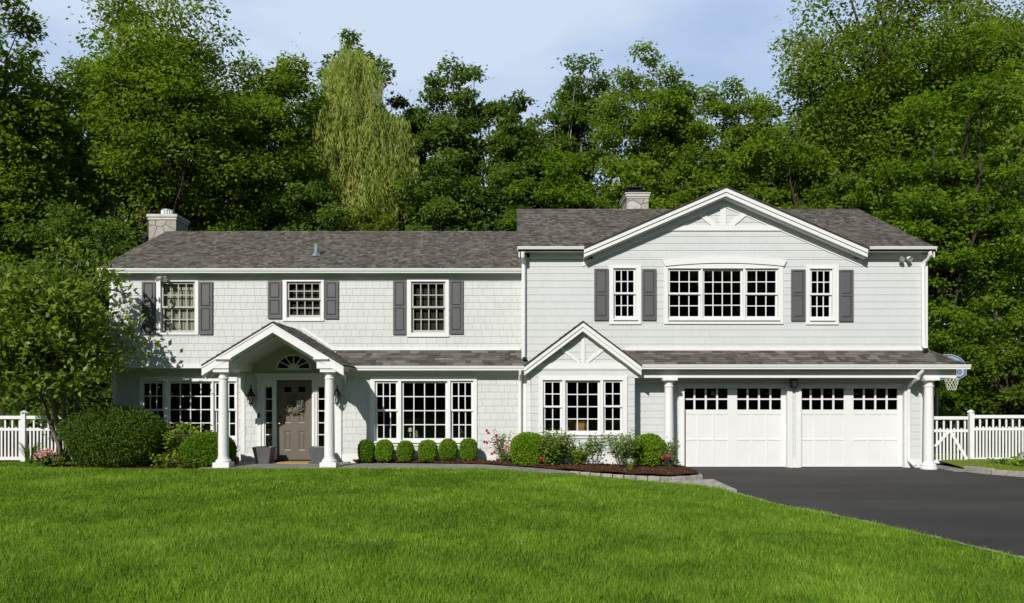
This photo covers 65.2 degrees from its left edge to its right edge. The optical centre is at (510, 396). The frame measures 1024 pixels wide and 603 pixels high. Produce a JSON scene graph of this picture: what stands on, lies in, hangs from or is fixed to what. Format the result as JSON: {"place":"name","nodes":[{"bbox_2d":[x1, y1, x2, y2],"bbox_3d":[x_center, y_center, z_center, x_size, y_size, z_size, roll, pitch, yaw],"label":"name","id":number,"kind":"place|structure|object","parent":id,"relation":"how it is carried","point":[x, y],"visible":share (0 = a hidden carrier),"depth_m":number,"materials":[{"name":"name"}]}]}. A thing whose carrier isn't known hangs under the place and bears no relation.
{"place":"outdoors","nodes":[
{"label":"outdoors","id":0,"kind":"place"},
{"bbox_2d":[0,461,74,467],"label":"side grass","id":1,"kind":"structure","parent":0,"point":[17,463],"depth_m":20.73,"materials":[{"name":"green plant"}]},
{"bbox_2d":[0,452,240,469],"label":"garden soil","id":2,"kind":"structure","parent":0,"point":[73,464],"depth_m":20.67,"materials":[{"name":"brown soil"}]},
{"bbox_2d":[13,439,50,463],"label":"daylily","id":3,"kind":"object","parent":2,"relation":"on","point":[27,456],"visible":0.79,"depth_m":20.95,"materials":[{"name":"green plant"}]},
{"bbox_2d":[0,410,88,461],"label":"picket fence","id":4,"kind":"object","parent":2,"relation":"on","point":[23,429],"visible":0.49,"depth_m":21.99,"materials":[{"name":"white plastic"}]},
{"bbox_2d":[30,448,65,466],"bbox_3d":[-11.844,1.579,20.318,0.934,0.599,0.691,0,0,39],"label":"astilbe","id":5,"kind":"object","parent":2,"relation":"on","point":[41,458],"visible":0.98,"depth_m":20.17,"materials":[{"name":"pink plant"}]},
{"bbox_2d":[45,449,65,466],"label":"leafy shrub","id":6,"kind":"object","parent":2,"relation":"on","point":[60,459],"visible":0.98,"depth_m":20.18,"materials":[{"name":"green plant"}]},
{"bbox_2d":[0,235,164,462],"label":"magnolia tree","id":7,"kind":"object","parent":2,"relation":"on","point":[43,341],"visible":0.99,"depth_m":19.80,"materials":[{"name":"green plant"}]},
{"bbox_2d":[55,404,171,467],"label":"yew","id":8,"kind":"object","parent":2,"relation":"on","point":[79,442],"visible":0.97,"depth_m":19.99,"materials":[{"name":"green plant"}]},
{"bbox_2d":[149,452,176,467],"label":"leafy shrub","id":9,"kind":"object","parent":2,"relation":"on","point":[161,461],"visible":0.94,"depth_m":19.97,"materials":[{"name":"green plant"}]},
{"bbox_2d":[158,421,196,464],"bbox_3d":[-8.775,1.219,20.733,1.295,1.199,1.276,0,0,0],"label":"leafy shrub","id":10,"kind":"object","parent":2,"relation":"on","point":[175,443],"visible":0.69,"depth_m":20.62,"materials":[{"name":"green plant"}]},
{"bbox_2d":[171,451,188,467],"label":"leafy shrub","id":11,"kind":"object","parent":2,"relation":"on","point":[178,460],"visible":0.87,"depth_m":19.83,"materials":[{"name":"green plant"}]},
{"bbox_2d":[183,422,212,436],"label":"leafy shrub","id":12,"kind":"object","parent":2,"relation":"on","point":[189,423],"visible":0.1,"depth_m":21.48,"materials":[{"name":"green plant"}]},
{"bbox_2d":[178,431,237,467],"bbox_3d":[-7.648,1.390,20.253,1.389,1.076,1.288,0,0,0],"label":"boxwood","id":13,"kind":"object","parent":2,"relation":"on","point":[200,450],"visible":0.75,"depth_m":19.80,"materials":[{"name":"green plant"}]},
{"bbox_2d":[198,462,575,474],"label":"front path","id":14,"kind":"structure","parent":0,"point":[273,465],"depth_m":19.97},
{"bbox_2d":[252,446,275,463],"bbox_3d":[-6.446,1.519,20.950,0.488,0.430,0.488,0,0,0],"label":"planter","id":15,"kind":"object","parent":14,"relation":"on","point":[263,454],"visible":1,"depth_m":20.75,"materials":[{"name":"grey stone"}]},
{"bbox_2d":[276,461,310,463],"bbox_3d":[-5.684,1.724,21.075,0.840,0.021,0.490,0,0,0],"label":"doormat","id":16,"kind":"object","parent":14,"relation":"on","point":[294,462],"visible":0.86,"depth_m":20.92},
{"bbox_2d":[308,446,323,463],"bbox_3d":[-5.000,1.519,20.950,0.488,0.430,0.488,0,0,0],"label":"planter","id":17,"kind":"object","parent":14,"relation":"on","point":[316,453],"visible":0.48,"depth_m":20.74,"materials":[{"name":"grey stone"}]},
{"bbox_2d":[0,411,1020,476],"bbox_3d":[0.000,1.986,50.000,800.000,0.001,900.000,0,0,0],"label":"ground","id":18,"kind":"structure","parent":0,"point":[607,472],"depth_m":30.83,"materials":[{"name":"green plant"}]},
{"bbox_2d":[0,0,99,449],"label":"oak tree","id":19,"kind":"object","parent":18,"relation":"on","point":[26,148],"visible":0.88,"depth_m":29.79,"materials":[{"name":"green plant"}]},
{"bbox_2d":[0,311,112,453],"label":"sapling","id":20,"kind":"object","parent":18,"relation":"on","point":[30,410],"visible":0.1,"depth_m":25.23,"materials":[{"name":"green plant"}]},
{"bbox_2d":[0,194,141,453],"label":"sapling","id":21,"kind":"object","parent":18,"relation":"on","point":[78,216],"visible":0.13,"depth_m":27.41,"materials":[{"name":"green plant"}]},
{"bbox_2d":[40,318,112,455],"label":"sapling","id":22,"kind":"object","parent":18,"relation":"on","point":[103,389],"visible":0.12,"depth_m":25.54,"materials":[{"name":"green plant"}]},
{"bbox_2d":[31,50,129,275],"bbox_3d":[-19.579,-6.799,36.175,5.816,17.584,6.729,0,0,0],"label":"oak tree","id":23,"kind":"object","parent":18,"relation":"on","point":[72,163],"visible":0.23,"depth_m":35.07,"materials":[{"name":"green plant"}]},
{"bbox_2d":[50,0,290,250],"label":"oak tree","id":24,"kind":"object","parent":18,"relation":"on","point":[164,101],"visible":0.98,"depth_m":31.53,"materials":[{"name":"green plant"}]},
{"bbox_2d":[139,157,279,230],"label":"sapling","id":25,"kind":"object","parent":18,"relation":"on","point":[223,222],"visible":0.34,"depth_m":33.19,"materials":[{"name":"green plant"}]},
{"bbox_2d":[189,32,333,230],"bbox_3d":[-11.391,-7.113,36.258,7.006,18.240,7.266,0,0,25],"label":"oak tree","id":26,"kind":"object","parent":18,"relation":"on","point":[286,136],"visible":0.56,"depth_m":35.22,"materials":[{"name":"green plant"}]},
{"bbox_2d":[257,162,360,230],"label":"sapling","id":27,"kind":"object","parent":18,"relation":"on","point":[297,199],"visible":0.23,"depth_m":33.37,"materials":[{"name":"green plant"}]},
{"bbox_2d":[291,28,401,227],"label":"oak tree","id":28,"kind":"object","parent":18,"relation":"on","point":[350,42],"visible":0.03,"depth_m":41.98,"materials":[{"name":"green plant"}]},
{"bbox_2d":[294,40,421,230],"bbox_3d":[-7.458,-7.373,37.519,6.664,18.744,4.117,0,0,0],"label":"willow tree","id":29,"kind":"object","parent":18,"relation":"on","point":[361,134],"visible":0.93,"depth_m":36.72,"materials":[{"name":"green plant"}]},
{"bbox_2d":[317,199,405,230],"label":"sapling","id":30,"kind":"object","parent":18,"relation":"on","point":[373,219],"visible":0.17,"depth_m":32.99,"materials":[{"name":"green plant"}]},
{"bbox_2d":[383,90,438,230],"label":"maple tree","id":31,"kind":"object","parent":18,"relation":"on","point":[397,102],"visible":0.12,"depth_m":43.78,"materials":[{"name":"green plant"}]},
{"bbox_2d":[379,138,501,230],"bbox_3d":[-3.244,-4.814,37.135,5.482,13.623,5.252,0,0,-41],"label":"sapling","id":32,"kind":"object","parent":18,"relation":"on","point":[442,206],"visible":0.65,"depth_m":36.05,"materials":[{"name":"green plant"}]},
{"bbox_2d":[406,52,493,219],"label":"oak tree","id":33,"kind":"object","parent":18,"relation":"on","point":[462,126],"visible":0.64,"depth_m":42.85,"materials":[{"name":"green plant"}]},
{"bbox_2d":[459,157,543,230],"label":"sapling","id":34,"kind":"object","parent":18,"relation":"on","point":[504,176],"visible":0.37,"depth_m":37.22,"materials":[{"name":"green plant"}]},
{"bbox_2d":[471,88,546,218],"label":"maple tree","id":35,"kind":"object","parent":18,"relation":"on","point":[503,144],"visible":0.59,"depth_m":42.49,"materials":[{"name":"green plant"}]},
{"bbox_2d":[7,118,1023,428],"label":"woods","id":36,"kind":"object","parent":18,"relation":"on","point":[603,180],"depth_m":51.48,"materials":[{"name":"green plant"}]},
{"bbox_2d":[8,353,1023,446],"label":"undergrowth","id":37,"kind":"object","parent":18,"relation":"on","point":[990,422],"depth_m":33.03,"materials":[{"name":"green plant"}]},
{"bbox_2d":[490,107,560,208],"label":"maple tree","id":38,"kind":"object","parent":18,"relation":"on","point":[530,151],"visible":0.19,"depth_m":47.62,"materials":[{"name":"green plant"}]},
{"bbox_2d":[353,458,698,474],"bbox_3d":[0.090,1.721,19.714,8.580,0.124,3.512,0,0,0],"label":"mulch bed","id":39,"kind":"object","parent":18,"relation":"on","point":[613,468],"visible":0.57,"depth_m":19.21,"materials":[{"name":"brown wood"}]},
{"bbox_2d":[357,439,374,462],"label":"boxwood","id":40,"kind":"object","parent":39,"relation":"on","point":[366,450],"visible":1,"depth_m":20.84,"materials":[{"name":"green plant"}]},
{"bbox_2d":[374,439,393,462],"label":"boxwood","id":41,"kind":"object","parent":39,"relation":"on","point":[382,446],"visible":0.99,"depth_m":20.83,"materials":[{"name":"green plant"}]},
{"bbox_2d":[396,440,414,462],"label":"boxwood","id":42,"kind":"object","parent":39,"relation":"on","point":[405,450],"visible":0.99,"depth_m":20.84,"materials":[{"name":"green plant"}]},
{"bbox_2d":[417,439,437,463],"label":"boxwood","id":43,"kind":"object","parent":39,"relation":"on","point":[428,451],"visible":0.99,"depth_m":20.82,"materials":[{"name":"green plant"}]},
{"bbox_2d":[438,438,458,463],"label":"boxwood","id":44,"kind":"object","parent":39,"relation":"on","point":[448,448],"visible":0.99,"depth_m":20.84,"materials":[{"name":"green plant"}]},
{"bbox_2d":[459,438,477,463],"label":"boxwood","id":45,"kind":"object","parent":39,"relation":"on","point":[468,448],"visible":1,"depth_m":20.83,"materials":[{"name":"green plant"}]},
{"bbox_2d":[483,429,513,460],"bbox_3d":[-0.220,1.298,20.896,0.804,0.943,0.700,0,0,21],"label":"rose bush","id":46,"kind":"object","parent":39,"relation":"on","point":[497,442],"visible":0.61,"depth_m":20.87,"materials":[{"name":"green plant"}]},
{"bbox_2d":[492,448,511,461],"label":"leafy shrub","id":47,"kind":"object","parent":39,"relation":"on","point":[507,458],"visible":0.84,"depth_m":20.48,"materials":[{"name":"green plant"}]},
{"bbox_2d":[503,441,511,461],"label":"rose bush","id":48,"kind":"object","parent":39,"relation":"on","point":[507,445],"visible":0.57,"depth_m":20.59,"materials":[{"name":"pink plant"}]},
{"bbox_2d":[510,431,545,466],"bbox_3d":[0.472,1.355,20.098,0.989,0.996,0.967,0,0,0],"label":"boxwood","id":49,"kind":"object","parent":39,"relation":"on","point":[523,451],"visible":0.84,"depth_m":19.77,"materials":[{"name":"green plant"}]},
{"bbox_2d":[531,426,581,465],"bbox_3d":[1.040,1.270,19.898,1.184,1.094,1.379,0,0,40],"label":"rose bush","id":50,"kind":"object","parent":39,"relation":"on","point":[555,452],"visible":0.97,"depth_m":19.68,"materials":[{"name":"green plant"}]},
{"bbox_2d":[563,441,591,464],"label":"leafy shrub","id":51,"kind":"object","parent":39,"relation":"on","point":[577,457],"visible":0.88,"depth_m":19.82,"materials":[{"name":"green plant"}]},
{"bbox_2d":[579,432,607,465],"bbox_3d":[2.074,1.314,19.615,0.774,0.929,0.843,0,0,42],"label":"rose bush","id":52,"kind":"object","parent":39,"relation":"on","point":[589,447],"visible":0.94,"depth_m":19.55,"materials":[{"name":"green plant"}]},
{"bbox_2d":[600,425,643,467],"bbox_3d":[2.680,1.245,19.355,1.007,1.089,0.986,0,0,-38],"label":"rose bush","id":53,"kind":"object","parent":39,"relation":"on","point":[625,451],"visible":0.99,"depth_m":19.22,"materials":[{"name":"green plant"}]},
{"bbox_2d":[620,457,636,468],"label":"ornamental grass","id":54,"kind":"object","parent":39,"relation":"on","point":[626,462],"depth_m":18.85,"materials":[{"name":"green plant"}]},
{"bbox_2d":[630,433,666,465],"bbox_3d":[3.443,1.347,19.905,0.984,0.931,0.971,0,0,0],"label":"boxwood","id":55,"kind":"object","parent":39,"relation":"on","point":[646,450],"visible":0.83,"depth_m":19.59,"materials":[{"name":"green plant"}]},
{"bbox_2d":[652,437,682,467],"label":"rose bush","id":56,"kind":"object","parent":39,"relation":"on","point":[668,455],"visible":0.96,"depth_m":19.49,"materials":[{"name":"green plant"}]},
{"bbox_2d":[97,186,970,469],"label":"house","id":57,"kind":"structure","parent":18,"relation":"on","point":[704,329],"depth_m":21.49,"materials":[{"name":"white paint"}]},
{"bbox_2d":[155,275,166,281],"bbox_3d":[-9.468,-3.220,21.743,0.351,0.194,0.224,0,0,0],"label":"floodlight","id":58,"kind":"object","parent":57,"relation":"attached to","point":[163,277],"visible":1,"depth_m":21.68,"materials":[{"name":"white paint"}]},
{"bbox_2d":[156,280,198,334],"bbox_3d":[-9.103,-2.442,21.950,1.153,1.482,0.216,0,0,0],"label":"window","id":59,"kind":"structure","parent":57,"relation":"in","point":[177,306],"depth_m":21.95,"materials":[{"name":"white paint"}]},
{"bbox_2d":[139,377,237,446],"bbox_3d":[-8.965,0.409,22.312,2.735,1.948,0.195,0,0,0],"label":"window","id":60,"kind":"structure","parent":57,"relation":"in","point":[166,396],"depth_m":22.30,"materials":[{"name":"white paint"}]},
{"bbox_2d":[246,385,255,406],"bbox_3d":[-6.909,-0.033,21.312,0.260,0.584,0.323,0,0,0],"label":"wall lantern","id":61,"kind":"object","parent":57,"relation":"attached to","point":[251,393],"depth_m":21.25,"materials":[{"name":"black metal"}]},
{"bbox_2d":[282,393,304,415],"bbox_3d":[-5.829,0.214,21.494,0.631,0.662,0.263,0,0,0],"label":"wreath","id":62,"kind":"object","parent":57,"relation":"attached to","point":[298,400],"visible":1,"depth_m":21.47,"materials":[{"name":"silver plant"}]},
{"bbox_2d":[276,354,310,369],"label":"fan window","id":63,"kind":"structure","parent":57,"relation":"in","point":[293,366],"depth_m":21.45,"materials":[{"name":"white paint"}]},
{"bbox_2d":[277,380,311,459],"bbox_3d":[-5.809,0.621,21.538,0.939,2.130,0.123,0,0,0],"label":"front door","id":64,"kind":"structure","parent":57,"relation":"in","point":[294,432],"depth_m":21.55,"materials":[{"name":"beige paint"}]},
{"bbox_2d":[283,280,323,320],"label":"window","id":65,"kind":"structure","parent":57,"relation":"in","point":[303,300],"depth_m":21.95,"materials":[{"name":"white paint"}]},
{"bbox_2d":[334,385,341,405],"bbox_3d":[-4.611,-0.033,21.312,0.260,0.584,0.323,0,0,0],"label":"wall lantern","id":66,"kind":"object","parent":57,"relation":"attached to","point":[337,394],"depth_m":21.25,"materials":[{"name":"black metal"}]},
{"bbox_2d":[410,430,419,437],"bbox_3d":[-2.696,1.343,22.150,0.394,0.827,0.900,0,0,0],"label":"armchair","id":67,"kind":"object","parent":57,"relation":"in","point":[416,433],"visible":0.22,"depth_m":22.10,"materials":[{"name":"white fabric"}]},
{"bbox_2d":[370,376,476,445],"bbox_3d":[-2.329,0.376,21.513,2.867,1.870,0.195,0,0,0],"label":"window","id":68,"kind":"structure","parent":57,"relation":"in","point":[399,380],"depth_m":21.51,"materials":[{"name":"white paint"}]},
{"bbox_2d":[407,278,448,336],"bbox_3d":[-2.256,-2.442,21.953,1.153,1.599,0.223,0,0,0],"label":"window","id":69,"kind":"structure","parent":57,"relation":"in","point":[427,298],"depth_m":21.95,"materials":[{"name":"white paint"}]},
{"bbox_2d":[567,421,586,430],"bbox_3d":[1.798,1.207,21.675,0.544,1.098,0.390,0,0,0],"label":"cabinet","id":70,"kind":"object","parent":57,"relation":"in","point":[572,425],"visible":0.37,"depth_m":21.50,"materials":[{"name":"brown wood"}]},
{"bbox_2d":[539,376,626,437],"bbox_3d":[1.894,0.268,20.863,2.300,1.619,0.195,0,0,0],"label":"window","id":71,"kind":"structure","parent":57,"relation":"in","point":[563,380],"depth_m":20.83,"materials":[{"name":"white paint"}]},
{"bbox_2d":[609,265,640,323],"bbox_3d":[3.067,-2.728,21.412,0.856,1.576,0.195,0,0,0],"label":"window","id":72,"kind":"structure","parent":57,"relation":"in","point":[636,318],"depth_m":21.35,"materials":[{"name":"white paint"}]},
{"bbox_2d":[664,267,782,323],"bbox_3d":[5.700,-2.714,21.412,3.181,1.534,0.195,0,0,0],"label":"window","id":73,"kind":"structure","parent":57,"relation":"in","point":[743,318],"depth_m":21.41,"materials":[{"name":"white paint"}]},
{"bbox_2d":[684,388,785,466],"bbox_3d":[6.013,0.801,21.510,2.782,2.145,0.040,0,0,0],"label":"garage door","id":74,"kind":"structure","parent":57,"relation":"in","point":[731,437],"depth_m":21.50,"materials":[{"name":"white paint"}]},
{"bbox_2d":[790,379,797,387],"bbox_3d":[7.533,-0.367,21.267,0.170,0.240,0.195,0,0,0],"label":"garage lantern","id":75,"kind":"object","parent":57,"relation":"attached to","point":[792,383],"visible":1,"depth_m":21.22,"materials":[{"name":"black metal"}]},
{"bbox_2d":[805,265,838,324],"bbox_3d":[8.328,-2.728,21.412,0.877,1.591,0.195,0,0,0],"label":"window","id":76,"kind":"structure","parent":57,"relation":"in","point":[833,319],"depth_m":21.35,"materials":[{"name":"white paint"}]},
{"bbox_2d":[802,388,901,466],"bbox_3d":[9.138,0.801,21.510,2.782,2.145,0.040,0,0,0],"label":"garage door","id":77,"kind":"structure","parent":57,"relation":"in","point":[847,437],"depth_m":21.50,"materials":[{"name":"white paint"}]},
{"bbox_2d":[900,255,912,260],"bbox_3d":[10.490,-3.691,21.268,0.351,0.194,0.224,0,0,0],"label":"floodlight","id":78,"kind":"object","parent":57,"relation":"attached to","point":[908,258],"visible":1,"depth_m":21.20,"materials":[{"name":"white paint"}]},
{"bbox_2d":[499,146,616,229],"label":"sapling","id":79,"kind":"object","parent":18,"relation":"on","point":[574,196],"visible":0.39,"depth_m":33.34,"materials":[{"name":"green plant"}]},
{"bbox_2d":[535,50,621,206],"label":"oak tree","id":80,"kind":"object","parent":18,"relation":"on","point":[574,108],"visible":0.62,"depth_m":46.03,"materials":[{"name":"green plant"}]},
{"bbox_2d":[563,465,702,481],"bbox_3d":[0.244,1.883,19.482,8.595,0.307,3.319,0,0,0],"label":"stone edging","id":81,"kind":"object","parent":18,"relation":"on","point":[694,476],"visible":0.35,"depth_m":18.12,"materials":[{"name":"stone"}]},
{"bbox_2d":[586,152,692,208],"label":"sapling","id":82,"kind":"object","parent":18,"relation":"on","point":[630,174],"visible":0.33,"depth_m":34.44,"materials":[{"name":"green plant"}]},
{"bbox_2d":[580,37,727,198],"bbox_3d":[6.880,-7.622,38.852,7.213,19.254,6.163,0,0,21],"label":"birch tree","id":83,"kind":"object","parent":18,"relation":"on","point":[665,126],"visible":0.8,"depth_m":38.08,"materials":[{"name":"green plant"}]},
{"bbox_2d":[660,144,784,205],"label":"sapling","id":84,"kind":"object","parent":18,"relation":"on","point":[710,176],"visible":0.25,"depth_m":35.33,"materials":[{"name":"green plant"}]},
{"bbox_2d":[684,75,795,191],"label":"maple tree","id":85,"kind":"object","parent":18,"relation":"on","point":[734,133],"visible":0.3,"depth_m":41.01,"materials":[{"name":"green plant"}]},
{"bbox_2d":[721,115,881,208],"bbox_3d":[12.086,-4.788,34.109,6.384,13.574,6.008,0,0,0],"label":"sapling","id":86,"kind":"object","parent":18,"relation":"on","point":[805,167],"visible":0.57,"depth_m":33.09,"materials":[{"name":"green plant"}]},
{"bbox_2d":[783,161,884,218],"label":"sapling","id":87,"kind":"object","parent":18,"relation":"on","point":[865,206],"visible":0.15,"depth_m":32.11,"materials":[{"name":"green plant"}]},
{"bbox_2d":[733,0,1023,215],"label":"oak tree","id":88,"kind":"object","parent":18,"relation":"on","point":[846,114],"visible":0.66,"depth_m":34.57,"materials":[{"name":"green plant"}]},
{"bbox_2d":[841,178,995,329],"bbox_3d":[15.210,-3.179,30.602,5.398,10.347,5.608,0,0,-27],"label":"maple tree","id":89,"kind":"object","parent":18,"relation":"on","point":[966,286],"visible":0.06,"depth_m":29.97,"materials":[{"name":"green plant"}]},
{"bbox_2d":[859,61,1023,451],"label":"maple tree","id":90,"kind":"object","parent":18,"relation":"on","point":[948,223],"visible":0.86,"depth_m":28.21,"materials":[{"name":"green plant"}]},
{"bbox_2d":[934,354,966,453],"bbox_3d":[13.542,0.278,25.095,1.204,3.217,1.610,0,0,0],"label":"basketball hoop","id":91,"kind":"object","parent":18,"relation":"on","point":[961,373],"visible":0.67,"depth_m":24.80,"materials":[{"name":"blue and white plastic"},{"name":"painted metal"},{"name":"white net cord"}]},
{"bbox_2d":[928,302,1004,453],"bbox_3d":[15.369,-0.677,28.119,4.343,5.365,3.999,0,0,0],"label":"sapling","id":92,"kind":"object","parent":18,"relation":"on","point":[937,341],"visible":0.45,"depth_m":27.40,"materials":[{"name":"green plant"}]},
{"bbox_2d":[922,0,1023,435],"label":"oak tree","id":93,"kind":"object","parent":18,"relation":"on","point":[1017,51],"visible":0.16,"depth_m":36.58,"materials":[{"name":"green plant"}]},
{"bbox_2d":[934,454,1023,470],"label":"verge","id":94,"kind":"structure","parent":18,"relation":"on","point":[962,463],"depth_m":20.98,"materials":[{"name":"green plant"}]},
{"bbox_2d":[934,416,967,462],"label":"gate","id":95,"kind":"structure","parent":94,"relation":"on","point":[951,431],"depth_m":21.74,"materials":[{"name":"white plastic"}]},
{"bbox_2d":[967,410,1023,458],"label":"picket fence","id":96,"kind":"object","parent":94,"relation":"on","point":[970,433],"visible":0.87,"depth_m":21.99,"materials":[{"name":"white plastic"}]},
{"bbox_2d":[986,455,1007,463],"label":"leafy shrub","id":97,"kind":"object","parent":94,"relation":"on","point":[1002,460],"visible":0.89,"depth_m":20.60,"materials":[{"name":"green plant"}]},
{"bbox_2d":[1009,456,1023,466],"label":"leafy shrub","id":98,"kind":"object","parent":94,"relation":"on","point":[1017,460],"visible":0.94,"depth_m":20.17,"materials":[{"name":"green plant"}]},
{"bbox_2d":[942,290,1023,453],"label":"sapling","id":99,"kind":"object","parent":18,"relation":"on","point":[1010,362],"visible":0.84,"depth_m":26.86,"materials":[{"name":"green plant"}]},
{"bbox_2d":[964,466,1023,476],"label":"stone edging","id":100,"kind":"object","parent":18,"relation":"on","point":[981,470],"visible":0.44,"depth_m":19.49,"materials":[{"name":"stone"}]},
{"bbox_2d":[987,69,1023,292],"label":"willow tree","id":101,"kind":"object","parent":18,"relation":"on","point":[1017,143],"visible":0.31,"depth_m":33.00,"materials":[{"name":"green plant"}]},
{"bbox_2d":[0,464,1023,602],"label":"lawn","id":102,"kind":"structure","parent":0,"point":[423,529],"depth_m":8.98,"materials":[{"name":"green plant"}]},
{"bbox_2d":[0,0,1023,350],"label":"sky","id":103,"kind":"structure","parent":0,"point":[519,41],"materials":[{"name":"blue"}]},
{"bbox_2d":[657,479,736,492],"bbox_3d":[3.650,1.975,16.900,1.900,0.222,2.600,0,0,0],"label":"paver apron","id":104,"kind":"object","parent":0,"point":[712,482],"visible":0.2,"depth_m":17.43,"materials":[{"name":"stone"}]},
{"bbox_2d":[655,467,1023,555],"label":"driveway","id":105,"kind":"structure","parent":0,"point":[981,510],"depth_m":15.31,"materials":[{"name":"grey asphalt"}]},
{"bbox_2d":[735,492,1023,556],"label":"stone edging","id":106,"kind":"object","parent":105,"relation":"on","point":[884,525],"visible":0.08,"depth_m":11.59,"materials":[{"name":"stone"}]},
{"bbox_2d":[935,463,963,471],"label":"side path","id":107,"kind":"structure","parent":0,"point":[948,467],"depth_m":20.99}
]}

